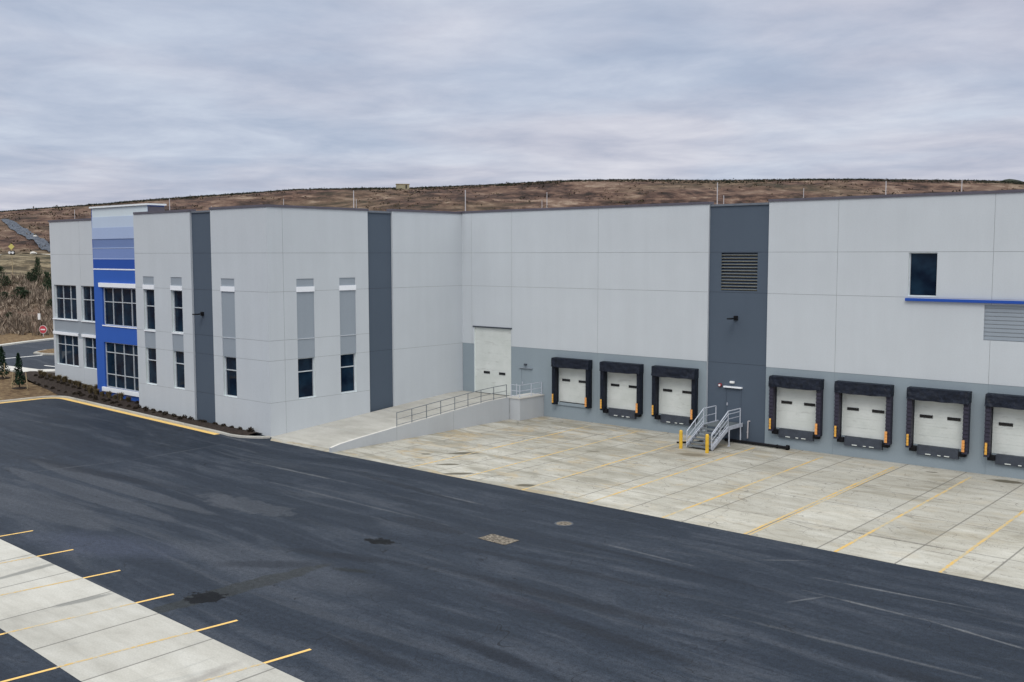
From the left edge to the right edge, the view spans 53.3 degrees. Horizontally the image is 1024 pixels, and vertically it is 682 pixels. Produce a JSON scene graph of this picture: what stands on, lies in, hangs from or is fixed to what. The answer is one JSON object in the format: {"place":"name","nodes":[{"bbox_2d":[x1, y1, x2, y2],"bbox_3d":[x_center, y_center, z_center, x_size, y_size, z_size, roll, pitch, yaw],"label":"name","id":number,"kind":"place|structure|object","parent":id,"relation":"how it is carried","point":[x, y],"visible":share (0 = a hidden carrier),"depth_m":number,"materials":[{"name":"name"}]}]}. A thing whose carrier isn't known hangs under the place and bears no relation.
{"place":"outdoors","nodes":[
{"label":"outdoors","id":0,"kind":"place"},
{"bbox_2d":[2,340,54,368],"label":"back road","id":1,"kind":"structure","parent":0,"point":[33,361],"depth_m":97.44,"materials":[{"name":"grey asphalt"}]},
{"bbox_2d":[0,338,53,345],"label":"kerb","id":2,"kind":"structure","parent":1,"relation":"on","point":[22,342],"depth_m":111.19,"materials":[{"name":"concrete"}]},
{"bbox_2d":[33,349,53,354],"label":"median kerb","id":3,"kind":"structure","parent":1,"relation":"on","point":[37,352],"depth_m":97.92,"materials":[{"name":"concrete"}]},
{"bbox_2d":[38,349,53,352],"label":"median grass","id":4,"kind":"structure","parent":3,"relation":"on","point":[47,351],"depth_m":99.44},
{"bbox_2d":[0,371,56,399],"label":"lawn","id":5,"kind":"structure","parent":0,"point":[7,392],"depth_m":78.51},
{"bbox_2d":[0,346,10,378],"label":"evergreen sapling","id":6,"kind":"object","parent":5,"relation":"on","point":[2,359],"visible":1,"depth_m":83.00,"materials":[{"name":"green plant"}]},
{"bbox_2d":[12,353,27,388],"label":"evergreen sapling","id":7,"kind":"object","parent":5,"relation":"on","point":[19,377],"visible":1,"depth_m":79.23,"materials":[{"name":"green plant"}]},
{"bbox_2d":[2,365,54,371],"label":"sidewalk","id":8,"kind":"structure","parent":0,"point":[11,368],"depth_m":87.62,"materials":[{"name":"concrete"}]},
{"bbox_2d":[0,539,303,681],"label":"trailer pad pavement","id":9,"kind":"structure","parent":0,"point":[196,656],"depth_m":30.07,"materials":[{"name":"concrete"}]},
{"bbox_2d":[0,395,1023,681],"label":"road surface","id":10,"kind":"object","parent":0,"point":[348,569],"visible":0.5,"depth_m":35.44,"materials":[{"name":"black asphalt"}]},
{"bbox_2d":[1,398,217,434],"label":"yellow kerb line","id":11,"kind":"object","parent":10,"relation":"on","point":[187,427],"visible":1,"depth_m":69.96,"materials":[{"name":"paint"}]},
{"bbox_2d":[0,396,269,438],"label":"kerb","id":12,"kind":"structure","parent":10,"relation":"on","point":[175,422],"depth_m":69.16,"materials":[{"name":"concrete"}]},
{"bbox_2d":[0,530,310,681],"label":"trailer bay lines","id":13,"kind":"object","parent":10,"relation":"on","point":[130,647],"visible":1,"depth_m":30.19,"materials":[{"name":"yellow paint"}]},
{"bbox_2d":[479,534,518,544],"bbox_3d":[-0.536,7.797,40.096,1.440,0.014,0.840,4,7,42],"label":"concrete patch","id":14,"kind":"object","parent":10,"relation":"on","point":[498,539],"visible":1,"depth_m":40.04,"materials":[{"name":"concrete"}]},
{"bbox_2d":[554,521,573,525],"bbox_3d":[2.165,7.595,42.444,0.800,0.008,0.800,4,6,41],"label":"manhole cover","id":15,"kind":"object","parent":10,"relation":"on","point":[563,523],"visible":1,"depth_m":42.44,"materials":[{"name":"metal"}]},
{"bbox_2d":[0,179,1023,395],"bbox_3d":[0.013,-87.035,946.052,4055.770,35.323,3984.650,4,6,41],"label":"ground","id":16,"kind":"structure","parent":0,"point":[732,193],"depth_m":303.60,"materials":[{"name":"brown soil"}]},
{"bbox_2d":[0,265,6,274],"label":"cedar tree","id":17,"kind":"object","parent":16,"relation":"on","point":[1,270],"visible":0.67,"depth_m":162.68,"materials":[{"name":"green plant"}]},
{"bbox_2d":[0,292,11,298],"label":"cedar tree","id":18,"kind":"object","parent":16,"relation":"on","point":[5,293],"visible":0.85,"depth_m":146.74,"materials":[{"name":"green plant"}]},
{"bbox_2d":[1,275,13,285],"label":"cedar tree","id":19,"kind":"object","parent":16,"relation":"on","point":[6,277],"visible":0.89,"depth_m":157.67,"materials":[{"name":"green plant"}]},
{"bbox_2d":[8,244,14,273],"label":"warning sign","id":20,"kind":"object","parent":16,"relation":"on","point":[11,247],"visible":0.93,"depth_m":164.23,"materials":[{"name":"yellow metal"}]},
{"bbox_2d":[10,286,30,296],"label":"cedar tree","id":21,"kind":"object","parent":16,"relation":"on","point":[17,288],"visible":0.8,"depth_m":147.71,"materials":[{"name":"green plant"}]},
{"bbox_2d":[15,290,29,298],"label":"cedar tree","id":22,"kind":"object","parent":16,"relation":"on","point":[22,293],"visible":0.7,"depth_m":146.54,"materials":[{"name":"green plant"}]},
{"bbox_2d":[1,219,49,251],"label":"riprap channel","id":23,"kind":"object","parent":16,"relation":"on","point":[17,228],"visible":0.88,"depth_m":265.43,"materials":[{"name":"grey stone"}]},
{"bbox_2d":[0,333,53,343],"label":"verge","id":24,"kind":"structure","parent":16,"relation":"on","point":[9,338],"depth_m":116.55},
{"bbox_2d":[38,308,41,335],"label":"notice sign","id":25,"kind":"object","parent":24,"relation":"on","point":[39,316],"visible":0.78,"depth_m":118.58,"materials":[{"name":"white metal"}]},
{"bbox_2d":[39,325,46,336],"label":"no entry sign","id":26,"kind":"object","parent":24,"relation":"on","point":[43,329],"visible":0.96,"depth_m":117.66,"materials":[{"name":"metal"}]},
{"bbox_2d":[0,272,53,334],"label":"brush","id":27,"kind":"object","parent":16,"relation":"on","point":[23,324],"visible":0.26,"depth_m":139.38,"materials":[{"name":"brown plant"}]},
{"bbox_2d":[25,271,36,283],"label":"cedar tree","id":28,"kind":"object","parent":16,"relation":"on","point":[30,275],"visible":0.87,"depth_m":159.63,"materials":[{"name":"green plant"}]},
{"bbox_2d":[31,267,38,280],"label":"cedar tree","id":29,"kind":"object","parent":16,"relation":"on","point":[35,271],"visible":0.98,"depth_m":160.66,"materials":[{"name":"green plant"}]},
{"bbox_2d":[34,256,42,280],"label":"cedar tree","id":30,"kind":"object","parent":16,"relation":"on","point":[37,264],"visible":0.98,"depth_m":161.47,"materials":[{"name":"green plant"}]},
{"bbox_2d":[40,271,50,288],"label":"cedar tree","id":31,"kind":"object","parent":16,"relation":"on","point":[47,276],"visible":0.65,"depth_m":152.57,"materials":[{"name":"green plant"}]},
{"bbox_2d":[45,278,51,290],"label":"cedar tree","id":32,"kind":"object","parent":16,"relation":"on","point":[48,286],"visible":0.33,"depth_m":149.57,"materials":[{"name":"green plant"}]},
{"bbox_2d":[18,371,256,435],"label":"mulch bed","id":33,"kind":"object","parent":16,"relation":"on","point":[69,389],"visible":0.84,"depth_m":74.75,"materials":[{"name":"brown soil"}]},
{"bbox_2d":[55,374,61,380],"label":"grass clump","id":34,"kind":"object","parent":33,"relation":"on","point":[57,377],"visible":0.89,"depth_m":82.88,"materials":[{"name":"plant"}]},
{"bbox_2d":[60,375,68,381],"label":"grass clump","id":35,"kind":"object","parent":33,"relation":"on","point":[63,378],"visible":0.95,"depth_m":82.36,"materials":[{"name":"brown plant"}]},
{"bbox_2d":[86,386,93,392],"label":"grass clump","id":36,"kind":"object","parent":33,"relation":"on","point":[89,389],"visible":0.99,"depth_m":77.59,"materials":[{"name":"plant"}]},
{"bbox_2d":[92,389,100,394],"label":"grass clump","id":37,"kind":"object","parent":33,"relation":"on","point":[96,391],"visible":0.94,"depth_m":77.10,"materials":[{"name":"brown plant"}]},
{"bbox_2d":[105,390,111,397],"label":"grass clump","id":38,"kind":"object","parent":33,"relation":"on","point":[109,393],"visible":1,"depth_m":76.00,"materials":[{"name":"brown plant"}]},
{"bbox_2d":[117,391,124,399],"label":"grass clump","id":39,"kind":"object","parent":33,"relation":"on","point":[120,396],"visible":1,"depth_m":74.85,"materials":[{"name":"brown plant"}]},
{"bbox_2d":[246,426,254,431],"bbox_3d":[-16.253,5.496,63.350,0.496,0.373,0.534,1,5,16],"label":"shrub","id":40,"kind":"object","parent":33,"relation":"on","point":[250,429],"visible":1,"depth_m":63.29,"materials":[{"name":"brown plant"}]},
{"bbox_2d":[395,184,409,188],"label":"tan hut","id":41,"kind":"object","parent":16,"relation":"on","point":[403,186],"visible":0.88,"depth_m":322.11,"materials":[{"name":"beige"}]},
{"bbox_2d":[0,178,1021,252],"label":"hill scrub","id":42,"kind":"object","parent":16,"relation":"on","point":[754,184],"visible":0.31,"depth_m":307.56,"materials":[{"name":"plant"}]},
{"bbox_2d":[0,178,1023,211],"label":"crest scrub","id":43,"kind":"object","parent":16,"relation":"on","point":[623,180],"visible":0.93,"depth_m":323.70,"materials":[{"name":"plant"}]},
{"bbox_2d":[48,181,1023,478],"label":"warehouse building","id":44,"kind":"structure","parent":16,"relation":"on","point":[884,327],"depth_m":63.99,"materials":[{"name":"grey paint"}]},
{"bbox_2d":[56,285,76,319],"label":"window","id":45,"kind":"structure","parent":44,"relation":"in","point":[66,303],"depth_m":84.00,"materials":[{"name":"blue glass"}]},
{"bbox_2d":[58,334,78,366],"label":"window","id":46,"kind":"structure","parent":44,"relation":"in","point":[68,354],"depth_m":84.35,"materials":[{"name":"blue glass"}]},
{"bbox_2d":[83,286,94,321],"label":"window","id":47,"kind":"structure","parent":44,"relation":"in","point":[88,291],"depth_m":81.54,"materials":[{"name":"blue glass"}]},
{"bbox_2d":[85,337,96,368],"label":"window","id":48,"kind":"structure","parent":44,"relation":"in","point":[90,343],"depth_m":81.88,"materials":[{"name":"blue glass"}]},
{"bbox_2d":[104,287,136,326],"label":"window","id":49,"kind":"structure","parent":44,"relation":"in","point":[119,303],"depth_m":76.04,"materials":[{"name":"blue glass"}]},
{"bbox_2d":[105,342,138,391],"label":"window","id":50,"kind":"structure","parent":44,"relation":"in","point":[121,359],"depth_m":76.43,"materials":[{"name":"blue glass"}]},
{"bbox_2d":[145,289,154,329],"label":"window","id":51,"kind":"structure","parent":44,"relation":"in","point":[150,307],"depth_m":71.43,"materials":[{"name":"blue glass"}]},
{"bbox_2d":[147,348,156,384],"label":"window","id":52,"kind":"structure","parent":44,"relation":"in","point":[151,352],"depth_m":71.77,"materials":[{"name":"blue glass"}]},
{"bbox_2d":[173,290,182,332],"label":"window","id":53,"kind":"structure","parent":44,"relation":"in","point":[177,294],"depth_m":69.09,"materials":[{"name":"blue glass"}]},
{"bbox_2d":[175,351,184,388],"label":"window","id":54,"kind":"structure","parent":44,"relation":"in","point":[179,355],"depth_m":69.42,"materials":[{"name":"blue glass"}]},
{"bbox_2d":[225,356,236,396],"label":"window","id":55,"kind":"structure","parent":44,"relation":"in","point":[230,362],"depth_m":65.49,"materials":[{"name":"blue glass"}]},
{"bbox_2d":[298,357,313,398],"bbox_3d":[-13.143,2.328,64.681,0.110,2.570,1.350,4,6,41],"label":"window","id":56,"kind":"structure","parent":44,"relation":"in","point":[305,366],"depth_m":64.77,"materials":[{"name":"blue glass"}]},
{"bbox_2d":[340,353,354,392],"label":"window","id":57,"kind":"structure","parent":44,"relation":"in","point":[347,360],"depth_m":67.35,"materials":[{"name":"blue glass"}]},
{"bbox_2d":[521,368,531,393],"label":"personnel door","id":58,"kind":"structure","parent":44,"relation":"in","point":[526,374],"depth_m":71.43,"materials":[{"name":"grey paint"}]},
{"bbox_2d":[559,368,585,403],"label":"dock door","id":59,"kind":"structure","parent":44,"relation":"in","point":[572,382],"depth_m":68.86,"materials":[{"name":"white metal"}]},
{"bbox_2d":[607,372,636,409],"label":"dock door","id":60,"kind":"structure","parent":44,"relation":"in","point":[622,388],"depth_m":66.21,"materials":[{"name":"white metal"}]},
{"bbox_2d":[659,377,690,416],"bbox_3d":[10.300,3.362,63.493,2.640,2.569,0.088,4,6,41],"label":"dock door","id":61,"kind":"structure","parent":44,"relation":"in","point":[674,393],"depth_m":63.61,"materials":[{"name":"white metal"}]},
{"bbox_2d":[725,388,740,421],"bbox_3d":[13.240,3.835,61.031,1.050,1.990,0.120,4,6,41],"label":"personnel door","id":62,"kind":"structure","parent":44,"relation":"in","point":[732,396],"depth_m":61.03,"materials":[{"name":"grey paint"}]},
{"bbox_2d":[776,387,815,431],"bbox_3d":[16.356,3.800,58.269,2.640,2.569,0.088,4,6,41],"label":"dock door","id":63,"kind":"structure","parent":44,"relation":"in","point":[796,408],"depth_m":58.34,"materials":[{"name":"white metal"}]},
{"bbox_2d":[842,393,885,439],"bbox_3d":[19.320,4.015,55.712,2.640,2.569,0.088,4,6,41],"label":"dock door","id":64,"kind":"structure","parent":44,"relation":"in","point":[863,416],"depth_m":55.77,"materials":[{"name":"white metal"}]},
{"bbox_2d":[909,253,937,296],"bbox_3d":[21.514,-3.477,53.273,1.460,2.280,0.110,4,6,41],"label":"window","id":65,"kind":"structure","parent":44,"relation":"in","point":[923,266],"depth_m":53.31,"materials":[{"name":"blue glass"}]},
{"bbox_2d":[914,400,963,448],"bbox_3d":[22.306,4.231,53.136,2.640,2.569,0.088,4,6,41],"label":"dock door","id":66,"kind":"structure","parent":44,"relation":"in","point":[939,424],"depth_m":53.18,"materials":[{"name":"white metal"}]},
{"bbox_2d":[992,407,1023,456],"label":"dock door","id":67,"kind":"structure","parent":44,"relation":"in","point":[1008,424],"depth_m":50.98,"materials":[{"name":"white metal"}]},
{"bbox_2d":[1002,179,1022,181],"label":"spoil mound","id":68,"kind":"object","parent":16,"relation":"on","point":[1013,180],"visible":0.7,"depth_m":327.41,"materials":[{"name":"grey"}]},
{"bbox_2d":[0,0,1023,210],"label":"sky","id":69,"kind":"structure","parent":0,"point":[102,101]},
{"bbox_2d":[270,416,1023,588],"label":"apron pavement","id":70,"kind":"structure","parent":0,"point":[939,532],"depth_m":49.19,"materials":[{"name":"concrete"}]},
{"bbox_2d":[272,391,543,452],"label":"access ramp","id":71,"kind":"structure","parent":70,"relation":"on","point":[376,427],"depth_m":65.83,"materials":[{"name":"concrete"}]},
{"bbox_2d":[396,384,506,426],"bbox_3d":[-3.658,4.051,65.218,0.054,1.584,10.104,4,6,41],"label":"ramp railing","id":72,"kind":"object","parent":71,"relation":"on","point":[449,404],"visible":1,"depth_m":64.53,"materials":[{"name":"grey metal"}]},
{"bbox_2d":[511,382,541,397],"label":"landing railing","id":73,"kind":"object","parent":71,"relation":"on","point":[531,389],"visible":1,"depth_m":69.33,"materials":[{"name":"metal"}]},
{"bbox_2d":[679,430,682,448],"bbox_3d":[9.727,5.651,58.712,0.202,1.085,0.202,4,6,41],"label":"bollard","id":74,"kind":"object","parent":70,"relation":"on","point":[680,439],"visible":1,"depth_m":58.64,"materials":[{"name":"yellow metal"}]},
{"bbox_2d":[705,434,708,452],"bbox_3d":[10.979,5.764,57.368,0.202,1.085,0.202,4,6,41],"label":"bollard","id":75,"kind":"object","parent":70,"relation":"on","point":[706,443],"visible":1,"depth_m":57.30,"materials":[{"name":"yellow metal"}]},
{"bbox_2d":[686,405,742,450],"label":"steel stairs","id":76,"kind":"structure","parent":70,"relation":"on","point":[727,425],"depth_m":59.35,"materials":[{"name":"grey metal"}]},
{"bbox_2d":[408,425,1023,572],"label":"dock bay lines","id":77,"kind":"object","parent":70,"relation":"on","point":[964,553],"visible":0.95,"depth_m":47.58,"materials":[{"name":"yellow paint"}]},
{"bbox_2d":[724,438,789,449],"bbox_3d":[14.252,5.994,59.538,4.103,0.323,0.325,4,6,41],"label":"drain pipe","id":78,"kind":"object","parent":70,"relation":"on","point":[786,447],"visible":1,"depth_m":59.32,"materials":[{"name":"black plastic"}]}
]}

